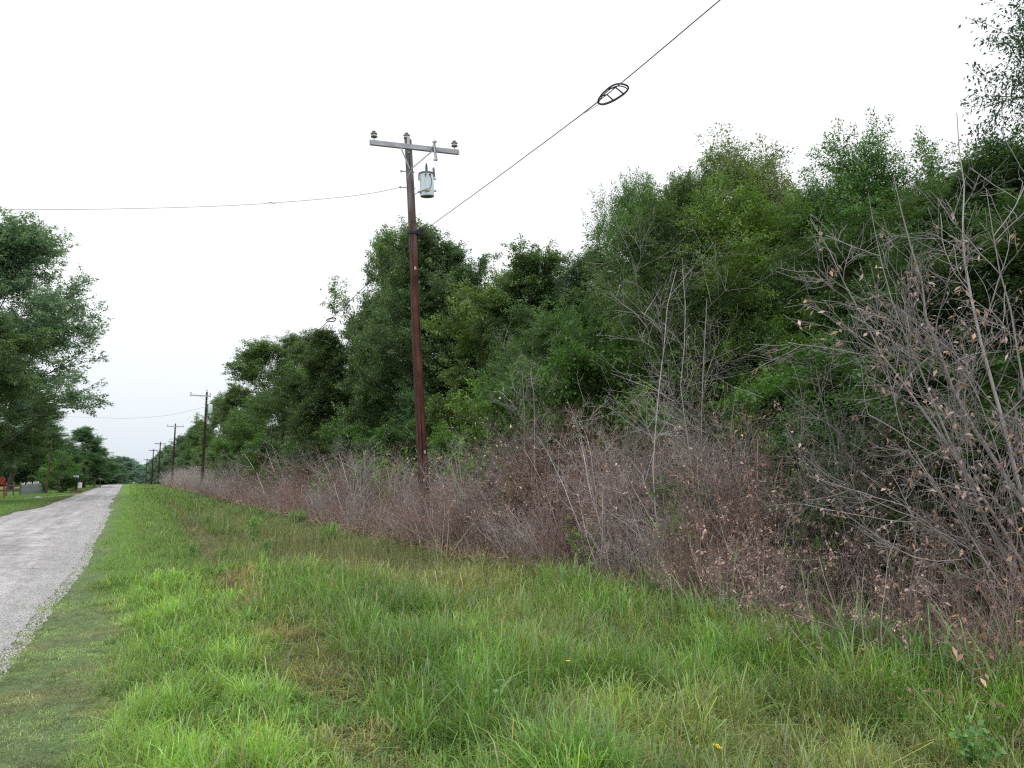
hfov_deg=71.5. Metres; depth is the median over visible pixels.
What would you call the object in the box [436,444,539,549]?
dead shrub
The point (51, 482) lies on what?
tree
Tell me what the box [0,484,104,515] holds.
lawn grass
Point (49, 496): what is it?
driveway
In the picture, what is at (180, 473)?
dead shrub
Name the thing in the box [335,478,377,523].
dead shrub
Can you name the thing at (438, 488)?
dead shrub
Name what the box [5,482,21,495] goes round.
rail fence
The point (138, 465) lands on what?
broadleaf tree
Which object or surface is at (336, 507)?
dead shrub
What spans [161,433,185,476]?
broadleaf tree
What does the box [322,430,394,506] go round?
dead shrub
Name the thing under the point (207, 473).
dead shrub
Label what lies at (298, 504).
dead shrub
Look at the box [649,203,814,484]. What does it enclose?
broadleaf tree
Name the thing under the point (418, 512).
dead shrub
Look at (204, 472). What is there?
dead shrub
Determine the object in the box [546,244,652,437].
broadleaf tree
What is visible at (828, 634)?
grass clump
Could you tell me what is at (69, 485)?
round bush
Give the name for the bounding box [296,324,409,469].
broadleaf tree
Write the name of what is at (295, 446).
green shrub
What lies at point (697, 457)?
dead shrub
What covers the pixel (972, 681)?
grass clump
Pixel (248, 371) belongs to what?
broadleaf tree
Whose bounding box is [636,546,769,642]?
grass clump
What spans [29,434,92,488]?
broadleaf tree
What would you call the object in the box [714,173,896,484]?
broadleaf tree
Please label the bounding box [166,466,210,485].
dead shrub
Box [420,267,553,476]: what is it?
broadleaf tree
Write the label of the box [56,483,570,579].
verge grass
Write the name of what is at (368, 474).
dead shrub
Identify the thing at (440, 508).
dead shrub
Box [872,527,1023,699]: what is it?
dead shrub
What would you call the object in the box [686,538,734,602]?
dry weed
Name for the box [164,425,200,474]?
broadleaf tree
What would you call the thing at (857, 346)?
broadleaf tree
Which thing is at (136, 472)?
broadleaf tree
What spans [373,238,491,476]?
broadleaf tree
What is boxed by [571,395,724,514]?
dead shrub
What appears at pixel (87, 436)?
broadleaf tree
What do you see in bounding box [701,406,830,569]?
dead shrub
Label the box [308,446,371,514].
dead shrub
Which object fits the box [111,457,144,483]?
broadleaf tree
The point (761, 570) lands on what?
dead shrub
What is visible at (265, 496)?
dead shrub
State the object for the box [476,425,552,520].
dead shrub
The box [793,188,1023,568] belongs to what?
broadleaf tree
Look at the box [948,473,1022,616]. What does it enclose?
dead shrub
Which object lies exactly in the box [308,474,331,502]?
leafy plant
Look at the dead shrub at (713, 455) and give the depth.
11.08 m
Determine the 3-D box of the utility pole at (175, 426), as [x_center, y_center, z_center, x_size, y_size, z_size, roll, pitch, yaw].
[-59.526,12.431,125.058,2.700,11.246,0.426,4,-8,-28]
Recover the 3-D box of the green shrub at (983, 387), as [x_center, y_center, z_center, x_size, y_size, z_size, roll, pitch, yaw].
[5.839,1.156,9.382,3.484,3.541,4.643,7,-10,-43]
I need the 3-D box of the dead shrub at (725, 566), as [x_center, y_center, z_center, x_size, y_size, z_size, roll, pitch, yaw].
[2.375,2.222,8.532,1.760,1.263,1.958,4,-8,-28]
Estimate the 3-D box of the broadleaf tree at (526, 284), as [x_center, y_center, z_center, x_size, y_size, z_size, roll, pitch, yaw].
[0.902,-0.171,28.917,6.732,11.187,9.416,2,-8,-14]
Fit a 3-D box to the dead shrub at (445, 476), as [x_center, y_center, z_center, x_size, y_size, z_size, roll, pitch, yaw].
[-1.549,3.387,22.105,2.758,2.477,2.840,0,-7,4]
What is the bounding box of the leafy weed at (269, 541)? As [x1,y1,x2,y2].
[262,538,271,553]
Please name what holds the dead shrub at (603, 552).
on the ground at (38, 671)
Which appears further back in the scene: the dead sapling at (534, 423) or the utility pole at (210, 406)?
the utility pole at (210, 406)
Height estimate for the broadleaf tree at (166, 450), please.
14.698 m
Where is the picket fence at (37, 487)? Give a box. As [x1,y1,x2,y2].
[21,481,45,493]
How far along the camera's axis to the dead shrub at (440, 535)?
15.31 m
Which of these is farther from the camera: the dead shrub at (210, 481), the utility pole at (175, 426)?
the utility pole at (175, 426)
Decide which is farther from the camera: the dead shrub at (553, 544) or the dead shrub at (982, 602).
the dead shrub at (553, 544)
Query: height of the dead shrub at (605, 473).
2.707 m
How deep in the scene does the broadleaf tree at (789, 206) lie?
21.68 m
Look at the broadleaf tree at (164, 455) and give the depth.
234.62 m
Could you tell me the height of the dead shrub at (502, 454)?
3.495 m
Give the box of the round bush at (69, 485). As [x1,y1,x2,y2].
[49,476,78,491]
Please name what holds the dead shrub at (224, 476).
on the ground at (38, 671)
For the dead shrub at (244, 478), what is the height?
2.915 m
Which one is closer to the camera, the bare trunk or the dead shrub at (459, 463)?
the dead shrub at (459, 463)
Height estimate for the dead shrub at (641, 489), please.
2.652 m
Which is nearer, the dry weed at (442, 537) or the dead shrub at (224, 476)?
the dry weed at (442, 537)
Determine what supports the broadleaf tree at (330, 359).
on the ground at (38, 671)
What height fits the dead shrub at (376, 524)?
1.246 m
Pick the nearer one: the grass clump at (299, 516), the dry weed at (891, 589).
the dry weed at (891, 589)
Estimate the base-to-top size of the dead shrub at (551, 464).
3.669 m
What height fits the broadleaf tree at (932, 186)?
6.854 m
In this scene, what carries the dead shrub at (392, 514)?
on the ground at (38, 671)
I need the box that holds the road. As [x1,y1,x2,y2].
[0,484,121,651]
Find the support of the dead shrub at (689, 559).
on the ground at (38, 671)
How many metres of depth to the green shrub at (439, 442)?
23.76 m
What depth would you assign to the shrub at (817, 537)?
8.11 m
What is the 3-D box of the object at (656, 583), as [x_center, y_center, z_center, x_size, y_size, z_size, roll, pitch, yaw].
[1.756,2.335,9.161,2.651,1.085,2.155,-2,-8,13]
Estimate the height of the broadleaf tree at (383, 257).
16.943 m
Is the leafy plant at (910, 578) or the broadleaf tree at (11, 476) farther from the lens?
the broadleaf tree at (11, 476)
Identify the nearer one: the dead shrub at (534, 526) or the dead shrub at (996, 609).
the dead shrub at (996, 609)
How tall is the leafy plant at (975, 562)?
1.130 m
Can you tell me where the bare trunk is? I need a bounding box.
[45,438,56,492]
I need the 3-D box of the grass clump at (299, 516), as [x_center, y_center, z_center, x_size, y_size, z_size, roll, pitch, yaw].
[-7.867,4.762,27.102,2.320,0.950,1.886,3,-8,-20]
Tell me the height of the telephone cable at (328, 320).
0.557 m
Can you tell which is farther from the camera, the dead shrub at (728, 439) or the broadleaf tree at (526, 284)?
the broadleaf tree at (526, 284)
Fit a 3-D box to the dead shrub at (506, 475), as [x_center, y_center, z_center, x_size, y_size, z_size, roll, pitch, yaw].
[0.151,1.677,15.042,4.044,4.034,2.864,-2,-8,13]
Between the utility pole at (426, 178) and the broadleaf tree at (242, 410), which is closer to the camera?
the utility pole at (426, 178)
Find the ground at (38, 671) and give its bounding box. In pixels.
[0,479,1001,767]
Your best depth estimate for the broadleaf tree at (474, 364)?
36.72 m
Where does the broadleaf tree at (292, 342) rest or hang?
on the ground at (38, 671)
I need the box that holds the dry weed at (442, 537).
[420,496,481,568]
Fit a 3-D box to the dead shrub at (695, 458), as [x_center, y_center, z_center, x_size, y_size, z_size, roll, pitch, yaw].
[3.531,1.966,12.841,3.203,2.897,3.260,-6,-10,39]
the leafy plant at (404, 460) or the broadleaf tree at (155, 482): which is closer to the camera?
the leafy plant at (404, 460)
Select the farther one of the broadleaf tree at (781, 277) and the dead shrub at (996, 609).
the broadleaf tree at (781, 277)
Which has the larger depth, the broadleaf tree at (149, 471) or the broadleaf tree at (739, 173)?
the broadleaf tree at (149, 471)
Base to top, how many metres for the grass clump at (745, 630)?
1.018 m
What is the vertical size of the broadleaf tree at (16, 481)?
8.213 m
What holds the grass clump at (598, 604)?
on the ground at (38, 671)
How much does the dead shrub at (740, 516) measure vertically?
2.920 m
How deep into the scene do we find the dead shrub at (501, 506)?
14.54 m
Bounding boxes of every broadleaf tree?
[0,307,75,477]
[0,401,81,490]
[0,423,89,489]
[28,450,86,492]
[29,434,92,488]
[54,425,123,487]
[57,453,109,483]
[80,461,130,484]
[81,448,117,486]
[106,464,134,483]
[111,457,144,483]
[115,455,142,483]
[128,461,147,482]
[130,466,143,483]
[133,463,149,483]
[144,459,154,483]
[145,463,157,483]
[148,452,161,482]
[153,445,171,482]
[153,458,167,484]
[158,453,174,482]
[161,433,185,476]
[163,438,177,474]
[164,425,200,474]
[167,433,196,467]
[170,421,209,474]
[188,395,231,480]
[190,382,254,474]
[199,393,287,478]
[217,335,317,484]
[243,328,349,484]
[275,369,338,464]
[277,324,369,494]
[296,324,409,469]
[320,223,435,491]
[333,286,377,429]
[348,215,502,492]
[364,300,432,429]
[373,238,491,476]
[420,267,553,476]
[433,288,503,431]
[448,233,597,460]
[476,302,631,445]
[531,163,718,481]
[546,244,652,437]
[556,146,777,543]
[579,160,884,530]
[586,205,770,435]
[648,123,806,391]
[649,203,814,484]
[700,160,1023,543]
[704,106,1006,463]
[705,227,969,468]
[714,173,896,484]
[722,182,1000,481]
[734,119,1023,600]
[759,172,809,362]
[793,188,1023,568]
[872,161,1000,380]
[958,0,1023,155]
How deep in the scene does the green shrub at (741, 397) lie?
11.12 m
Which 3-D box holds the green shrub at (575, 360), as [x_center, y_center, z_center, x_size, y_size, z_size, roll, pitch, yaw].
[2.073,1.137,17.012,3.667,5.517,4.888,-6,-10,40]
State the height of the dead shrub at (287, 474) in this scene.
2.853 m
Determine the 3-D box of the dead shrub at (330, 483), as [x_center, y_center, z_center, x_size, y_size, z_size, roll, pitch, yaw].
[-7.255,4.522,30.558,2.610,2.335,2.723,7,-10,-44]
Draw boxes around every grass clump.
[286,500,308,522]
[313,518,345,542]
[512,544,621,597]
[553,571,659,631]
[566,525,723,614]
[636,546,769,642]
[656,574,915,683]
[737,595,929,666]
[791,588,981,678]
[802,612,1015,735]
[860,597,1023,724]
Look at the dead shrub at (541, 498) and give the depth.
13.43 m
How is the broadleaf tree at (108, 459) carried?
on the ground at (38, 671)
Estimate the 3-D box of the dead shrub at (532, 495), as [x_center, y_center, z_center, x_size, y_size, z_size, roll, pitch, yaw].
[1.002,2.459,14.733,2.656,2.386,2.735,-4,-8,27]
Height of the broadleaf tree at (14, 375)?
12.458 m
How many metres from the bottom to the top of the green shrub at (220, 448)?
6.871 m
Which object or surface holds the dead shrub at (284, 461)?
on the ground at (38, 671)
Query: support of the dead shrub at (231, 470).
on the ground at (38, 671)
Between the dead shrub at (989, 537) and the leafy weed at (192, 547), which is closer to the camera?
the dead shrub at (989, 537)
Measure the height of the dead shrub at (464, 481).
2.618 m
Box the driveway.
[0,493,84,500]
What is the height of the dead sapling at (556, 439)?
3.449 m
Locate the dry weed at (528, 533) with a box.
[507,504,543,566]
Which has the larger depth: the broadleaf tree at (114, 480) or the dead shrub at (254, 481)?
the broadleaf tree at (114, 480)
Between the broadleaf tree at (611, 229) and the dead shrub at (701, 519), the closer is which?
the dead shrub at (701, 519)
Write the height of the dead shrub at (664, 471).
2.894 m
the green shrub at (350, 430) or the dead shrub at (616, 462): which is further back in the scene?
the green shrub at (350, 430)
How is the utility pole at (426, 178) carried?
on the ground at (38, 671)
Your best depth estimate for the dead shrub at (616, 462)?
13.56 m
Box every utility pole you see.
[144,459,150,483]
[149,448,157,484]
[155,441,160,483]
[167,423,183,478]
[190,390,212,484]
[369,131,458,539]
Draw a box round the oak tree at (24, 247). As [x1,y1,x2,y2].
[0,206,114,434]
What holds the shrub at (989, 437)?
on the ground at (38, 671)
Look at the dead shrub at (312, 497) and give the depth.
28.46 m
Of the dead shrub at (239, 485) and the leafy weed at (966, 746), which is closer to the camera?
the leafy weed at (966, 746)
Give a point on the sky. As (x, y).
(107, 107)
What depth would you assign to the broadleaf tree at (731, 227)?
15.16 m
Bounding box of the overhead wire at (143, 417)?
[44,406,206,417]
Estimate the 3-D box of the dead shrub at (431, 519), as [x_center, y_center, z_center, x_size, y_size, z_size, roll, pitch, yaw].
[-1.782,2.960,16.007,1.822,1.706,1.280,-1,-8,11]
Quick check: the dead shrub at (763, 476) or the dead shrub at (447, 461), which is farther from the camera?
the dead shrub at (447, 461)
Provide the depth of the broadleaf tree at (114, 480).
138.50 m
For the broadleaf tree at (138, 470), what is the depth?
282.87 m
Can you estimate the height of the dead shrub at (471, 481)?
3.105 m
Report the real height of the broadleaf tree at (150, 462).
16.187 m
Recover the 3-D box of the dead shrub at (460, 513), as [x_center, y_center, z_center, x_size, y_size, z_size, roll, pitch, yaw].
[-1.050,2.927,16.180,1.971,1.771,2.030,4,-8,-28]
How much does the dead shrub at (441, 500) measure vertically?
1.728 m
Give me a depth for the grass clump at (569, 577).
9.87 m
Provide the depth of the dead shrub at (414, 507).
18.74 m
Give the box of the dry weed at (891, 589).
[866,544,911,627]
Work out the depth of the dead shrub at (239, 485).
46.36 m
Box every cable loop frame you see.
[326,314,337,321]
[575,83,628,119]
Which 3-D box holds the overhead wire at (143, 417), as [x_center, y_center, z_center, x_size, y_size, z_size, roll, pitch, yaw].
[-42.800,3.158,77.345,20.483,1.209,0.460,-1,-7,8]
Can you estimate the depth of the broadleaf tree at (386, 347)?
35.61 m
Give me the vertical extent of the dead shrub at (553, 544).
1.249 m
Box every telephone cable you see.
[205,236,417,420]
[421,0,719,232]
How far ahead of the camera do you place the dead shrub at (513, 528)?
13.89 m
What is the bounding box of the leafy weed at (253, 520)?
[245,517,266,540]
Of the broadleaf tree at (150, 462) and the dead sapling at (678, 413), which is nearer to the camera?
the dead sapling at (678, 413)
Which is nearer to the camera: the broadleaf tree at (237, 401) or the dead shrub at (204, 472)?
the dead shrub at (204, 472)
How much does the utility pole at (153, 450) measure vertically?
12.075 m
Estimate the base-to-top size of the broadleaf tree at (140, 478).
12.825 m
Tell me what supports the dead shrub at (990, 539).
on the ground at (38, 671)
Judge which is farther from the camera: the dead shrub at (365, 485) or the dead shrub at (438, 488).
the dead shrub at (365, 485)
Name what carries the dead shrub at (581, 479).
on the ground at (38, 671)
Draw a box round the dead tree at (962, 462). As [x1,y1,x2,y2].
[745,68,1023,626]
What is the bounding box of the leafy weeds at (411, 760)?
[0,535,1002,767]
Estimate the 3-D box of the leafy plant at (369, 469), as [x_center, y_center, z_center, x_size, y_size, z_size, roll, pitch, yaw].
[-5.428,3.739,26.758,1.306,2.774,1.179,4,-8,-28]
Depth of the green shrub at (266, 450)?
56.61 m
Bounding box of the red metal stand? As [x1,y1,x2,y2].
[0,472,5,497]
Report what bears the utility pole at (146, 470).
on the ground at (38, 671)
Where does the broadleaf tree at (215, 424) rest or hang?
on the ground at (38, 671)
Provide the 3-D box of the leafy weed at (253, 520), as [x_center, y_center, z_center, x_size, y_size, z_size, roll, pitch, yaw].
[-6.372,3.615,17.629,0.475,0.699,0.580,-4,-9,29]
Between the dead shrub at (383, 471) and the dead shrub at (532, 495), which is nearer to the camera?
the dead shrub at (532, 495)
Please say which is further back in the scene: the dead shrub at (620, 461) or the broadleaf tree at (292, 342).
the broadleaf tree at (292, 342)
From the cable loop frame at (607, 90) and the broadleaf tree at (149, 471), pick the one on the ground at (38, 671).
the broadleaf tree at (149, 471)
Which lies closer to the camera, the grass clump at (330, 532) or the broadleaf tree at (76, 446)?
the grass clump at (330, 532)
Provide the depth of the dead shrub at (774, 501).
9.64 m
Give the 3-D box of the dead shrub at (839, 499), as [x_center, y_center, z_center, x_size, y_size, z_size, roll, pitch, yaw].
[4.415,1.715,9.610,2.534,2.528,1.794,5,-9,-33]
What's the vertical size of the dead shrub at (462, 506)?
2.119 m
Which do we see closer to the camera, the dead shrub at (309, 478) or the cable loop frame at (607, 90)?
the cable loop frame at (607, 90)
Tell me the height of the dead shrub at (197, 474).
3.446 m
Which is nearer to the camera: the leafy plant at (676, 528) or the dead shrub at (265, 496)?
the leafy plant at (676, 528)
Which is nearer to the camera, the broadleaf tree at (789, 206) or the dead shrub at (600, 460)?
the dead shrub at (600, 460)
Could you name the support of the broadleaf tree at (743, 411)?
on the ground at (38, 671)
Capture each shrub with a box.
[163,464,208,482]
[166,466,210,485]
[167,462,196,480]
[185,465,222,483]
[186,465,242,482]
[188,466,223,487]
[189,454,254,486]
[196,476,218,489]
[198,473,228,490]
[204,445,257,486]
[206,425,256,487]
[206,474,240,493]
[220,468,257,499]
[222,425,319,498]
[229,467,258,490]
[234,430,296,484]
[237,480,269,500]
[240,460,281,493]
[246,426,323,493]
[252,452,297,491]
[252,473,307,503]
[266,465,309,501]
[267,474,307,510]
[268,441,351,497]
[270,463,309,492]
[274,478,324,514]
[291,473,342,516]
[296,481,332,516]
[303,426,411,516]
[303,443,348,496]
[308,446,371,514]
[313,412,385,501]
[315,462,347,510]
[317,492,354,523]
[321,463,357,503]
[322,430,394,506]
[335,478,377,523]
[342,414,431,506]
[342,460,409,508]
[349,438,448,529]
[357,481,417,530]
[360,494,395,533]
[361,484,432,544]
[362,445,417,521]
[374,468,489,554]
[386,483,439,547]
[392,489,444,543]
[396,488,438,536]
[398,477,474,552]
[399,405,509,497]
[406,418,513,544]
[406,423,548,541]
[410,419,470,505]
[410,477,482,543]
[411,455,479,528]
[413,459,506,549]
[415,462,459,528]
[430,444,499,538]
[430,445,506,499]
[431,481,457,523]
[435,377,609,555]
[435,473,495,547]
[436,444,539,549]
[445,372,538,500]
[451,437,537,528]
[462,437,559,533]
[463,466,544,552]
[470,468,584,562]
[471,335,597,502]
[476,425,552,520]
[477,445,594,558]
[480,395,621,559]
[481,484,552,562]
[485,411,554,513]
[492,371,690,568]
[496,395,616,542]
[508,311,670,524]
[522,504,575,571]
[530,428,721,549]
[530,435,613,527]
[537,399,705,537]
[546,422,744,559]
[546,464,679,580]
[556,458,662,574]
[569,418,773,576]
[569,421,713,571]
[569,434,671,517]
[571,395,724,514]
[606,416,759,551]
[611,380,726,528]
[620,474,739,576]
[623,439,851,604]
[634,407,824,565]
[637,413,755,532]
[638,392,825,592]
[639,500,734,599]
[640,376,861,570]
[641,527,814,617]
[644,347,882,570]
[644,460,769,566]
[644,513,748,598]
[663,401,916,591]
[678,442,762,555]
[681,422,870,588]
[700,489,884,623]
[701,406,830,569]
[710,322,972,604]
[729,429,1023,612]
[744,438,910,587]
[747,498,1023,657]
[775,421,1007,607]
[779,515,850,613]
[795,332,1023,602]
[800,358,1023,632]
[822,365,1023,600]
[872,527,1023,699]
[935,563,1023,651]
[937,464,1023,632]
[945,569,1023,636]
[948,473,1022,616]
[949,605,1023,678]
[980,543,1023,634]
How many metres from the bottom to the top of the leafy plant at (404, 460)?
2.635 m
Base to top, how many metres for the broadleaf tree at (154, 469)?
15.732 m
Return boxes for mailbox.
[70,475,84,492]
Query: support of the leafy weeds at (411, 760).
on the ground at (38, 671)
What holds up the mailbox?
on the ground at (38, 671)
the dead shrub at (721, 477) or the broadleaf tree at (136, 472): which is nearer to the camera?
the dead shrub at (721, 477)
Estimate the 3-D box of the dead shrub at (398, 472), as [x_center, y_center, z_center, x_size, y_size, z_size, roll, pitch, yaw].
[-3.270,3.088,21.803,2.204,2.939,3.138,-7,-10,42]
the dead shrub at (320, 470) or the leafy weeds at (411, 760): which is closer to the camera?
the leafy weeds at (411, 760)
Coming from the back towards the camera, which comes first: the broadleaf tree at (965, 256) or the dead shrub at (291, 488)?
the dead shrub at (291, 488)
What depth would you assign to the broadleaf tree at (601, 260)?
20.58 m
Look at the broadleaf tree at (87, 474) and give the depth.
134.85 m
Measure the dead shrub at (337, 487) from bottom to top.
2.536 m
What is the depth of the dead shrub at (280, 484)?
38.56 m
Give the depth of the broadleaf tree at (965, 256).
13.84 m
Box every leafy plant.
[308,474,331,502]
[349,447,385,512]
[371,446,410,511]
[440,431,494,512]
[495,464,538,549]
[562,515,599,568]
[645,498,701,573]
[879,543,942,625]
[937,532,1014,633]
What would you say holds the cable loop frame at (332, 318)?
hanging from the telephone cable at (328, 320)
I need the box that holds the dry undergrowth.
[162,459,1023,758]
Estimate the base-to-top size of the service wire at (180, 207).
0.777 m
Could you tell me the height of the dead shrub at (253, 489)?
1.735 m
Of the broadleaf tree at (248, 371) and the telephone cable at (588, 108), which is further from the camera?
the broadleaf tree at (248, 371)
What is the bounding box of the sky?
[0,0,1023,473]
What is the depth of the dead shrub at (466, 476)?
17.90 m
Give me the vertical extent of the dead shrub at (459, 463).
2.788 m
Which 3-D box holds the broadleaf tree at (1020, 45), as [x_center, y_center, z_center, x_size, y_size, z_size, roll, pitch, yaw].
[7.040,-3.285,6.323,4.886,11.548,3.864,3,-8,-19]
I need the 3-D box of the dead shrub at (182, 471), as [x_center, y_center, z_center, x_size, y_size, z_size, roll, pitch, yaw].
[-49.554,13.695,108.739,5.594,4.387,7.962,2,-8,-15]
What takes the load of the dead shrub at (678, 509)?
on the ground at (38, 671)
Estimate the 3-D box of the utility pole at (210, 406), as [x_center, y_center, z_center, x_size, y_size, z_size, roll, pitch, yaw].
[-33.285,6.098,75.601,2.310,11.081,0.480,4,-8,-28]
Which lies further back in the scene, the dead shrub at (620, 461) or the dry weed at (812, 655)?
the dead shrub at (620, 461)
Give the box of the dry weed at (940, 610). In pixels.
[915,571,966,644]
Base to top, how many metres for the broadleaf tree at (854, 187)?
8.358 m
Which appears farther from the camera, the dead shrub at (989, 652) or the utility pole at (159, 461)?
the utility pole at (159, 461)
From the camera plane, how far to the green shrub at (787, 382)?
9.99 m
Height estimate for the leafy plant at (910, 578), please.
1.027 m
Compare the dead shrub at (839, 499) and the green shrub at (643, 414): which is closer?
the dead shrub at (839, 499)
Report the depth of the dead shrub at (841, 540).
8.00 m
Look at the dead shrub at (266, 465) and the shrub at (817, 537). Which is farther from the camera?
the dead shrub at (266, 465)
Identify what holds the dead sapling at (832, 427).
on the ground at (38, 671)
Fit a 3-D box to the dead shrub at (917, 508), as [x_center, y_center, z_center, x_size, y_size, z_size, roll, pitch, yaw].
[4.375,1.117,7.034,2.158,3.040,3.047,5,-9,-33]
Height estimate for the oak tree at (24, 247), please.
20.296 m
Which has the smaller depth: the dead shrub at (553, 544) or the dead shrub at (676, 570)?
the dead shrub at (676, 570)
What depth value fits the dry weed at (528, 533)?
12.32 m
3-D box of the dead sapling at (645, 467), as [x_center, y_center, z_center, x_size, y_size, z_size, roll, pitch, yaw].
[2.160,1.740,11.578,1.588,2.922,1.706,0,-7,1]
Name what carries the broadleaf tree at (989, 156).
on the ground at (38, 671)
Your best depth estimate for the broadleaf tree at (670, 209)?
16.73 m
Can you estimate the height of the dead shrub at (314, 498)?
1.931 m
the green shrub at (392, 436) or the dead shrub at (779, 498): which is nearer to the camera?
the dead shrub at (779, 498)
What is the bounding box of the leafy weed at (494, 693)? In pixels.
[480,679,509,721]
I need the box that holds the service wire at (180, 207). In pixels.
[9,187,398,209]
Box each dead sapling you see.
[315,443,355,499]
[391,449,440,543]
[465,325,565,541]
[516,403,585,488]
[567,183,795,579]
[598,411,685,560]
[699,422,787,593]
[748,369,887,604]
[755,280,955,614]
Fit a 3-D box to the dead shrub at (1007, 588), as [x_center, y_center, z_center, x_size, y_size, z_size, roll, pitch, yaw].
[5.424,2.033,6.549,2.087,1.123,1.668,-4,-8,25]
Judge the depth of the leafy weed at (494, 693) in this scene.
4.28 m
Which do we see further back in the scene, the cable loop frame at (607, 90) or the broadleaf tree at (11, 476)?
the broadleaf tree at (11, 476)
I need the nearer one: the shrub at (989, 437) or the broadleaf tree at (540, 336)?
the shrub at (989, 437)
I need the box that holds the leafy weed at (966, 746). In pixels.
[942,715,1005,767]
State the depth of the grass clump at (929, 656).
5.55 m
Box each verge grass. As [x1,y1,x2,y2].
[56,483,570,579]
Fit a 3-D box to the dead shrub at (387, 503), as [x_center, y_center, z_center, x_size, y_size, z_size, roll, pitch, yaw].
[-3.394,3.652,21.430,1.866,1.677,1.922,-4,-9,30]
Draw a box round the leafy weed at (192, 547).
[188,542,197,557]
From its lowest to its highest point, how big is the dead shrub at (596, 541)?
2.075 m
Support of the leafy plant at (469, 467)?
on the ground at (38, 671)
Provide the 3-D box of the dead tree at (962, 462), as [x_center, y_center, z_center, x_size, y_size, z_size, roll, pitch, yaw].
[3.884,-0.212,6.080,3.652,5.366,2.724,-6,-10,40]
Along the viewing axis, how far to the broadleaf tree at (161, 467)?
264.01 m
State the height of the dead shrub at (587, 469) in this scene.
3.482 m
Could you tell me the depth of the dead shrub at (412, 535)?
16.83 m
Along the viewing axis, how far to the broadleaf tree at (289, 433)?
81.84 m
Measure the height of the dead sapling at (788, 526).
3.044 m
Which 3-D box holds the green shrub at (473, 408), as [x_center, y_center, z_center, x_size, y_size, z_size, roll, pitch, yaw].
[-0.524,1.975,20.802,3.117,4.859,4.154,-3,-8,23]
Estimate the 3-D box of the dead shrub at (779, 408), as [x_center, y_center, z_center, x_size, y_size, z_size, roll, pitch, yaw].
[4.513,1.549,9.557,4.728,2.875,3.014,1,-7,-6]
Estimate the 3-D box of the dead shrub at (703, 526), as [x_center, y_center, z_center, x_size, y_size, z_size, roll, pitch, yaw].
[2.603,1.750,9.045,3.309,2.374,3.681,-5,-9,32]
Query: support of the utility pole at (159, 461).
on the ground at (38, 671)
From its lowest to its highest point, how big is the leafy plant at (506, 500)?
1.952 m
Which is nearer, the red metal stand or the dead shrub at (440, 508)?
the dead shrub at (440, 508)
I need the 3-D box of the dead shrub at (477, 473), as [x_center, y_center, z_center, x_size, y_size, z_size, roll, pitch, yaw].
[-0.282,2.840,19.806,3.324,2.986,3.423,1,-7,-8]
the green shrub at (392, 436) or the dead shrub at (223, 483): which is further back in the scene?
the dead shrub at (223, 483)
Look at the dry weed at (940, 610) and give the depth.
5.67 m
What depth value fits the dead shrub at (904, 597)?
6.24 m
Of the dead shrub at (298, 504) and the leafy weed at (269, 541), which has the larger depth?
the dead shrub at (298, 504)
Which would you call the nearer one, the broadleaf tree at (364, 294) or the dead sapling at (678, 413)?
the dead sapling at (678, 413)
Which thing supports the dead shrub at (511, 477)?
on the ground at (38, 671)
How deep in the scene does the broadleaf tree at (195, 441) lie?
147.06 m
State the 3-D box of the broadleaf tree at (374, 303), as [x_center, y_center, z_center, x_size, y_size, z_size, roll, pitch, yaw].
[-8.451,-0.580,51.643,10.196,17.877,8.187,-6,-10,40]
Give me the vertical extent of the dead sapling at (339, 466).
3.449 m
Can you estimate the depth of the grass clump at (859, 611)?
6.33 m
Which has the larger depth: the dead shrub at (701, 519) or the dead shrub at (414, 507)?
the dead shrub at (414, 507)
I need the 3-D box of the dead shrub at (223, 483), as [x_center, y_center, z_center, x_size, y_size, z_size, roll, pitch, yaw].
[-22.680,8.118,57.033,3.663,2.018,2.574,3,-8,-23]
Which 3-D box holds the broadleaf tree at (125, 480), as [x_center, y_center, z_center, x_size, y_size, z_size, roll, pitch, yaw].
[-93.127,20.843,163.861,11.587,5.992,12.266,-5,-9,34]
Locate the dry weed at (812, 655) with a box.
[785,533,901,669]
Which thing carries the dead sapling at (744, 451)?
on the ground at (38, 671)
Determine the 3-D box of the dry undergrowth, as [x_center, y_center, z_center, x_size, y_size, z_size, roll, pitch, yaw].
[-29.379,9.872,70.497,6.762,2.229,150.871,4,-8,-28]
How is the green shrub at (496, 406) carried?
on the ground at (38, 671)

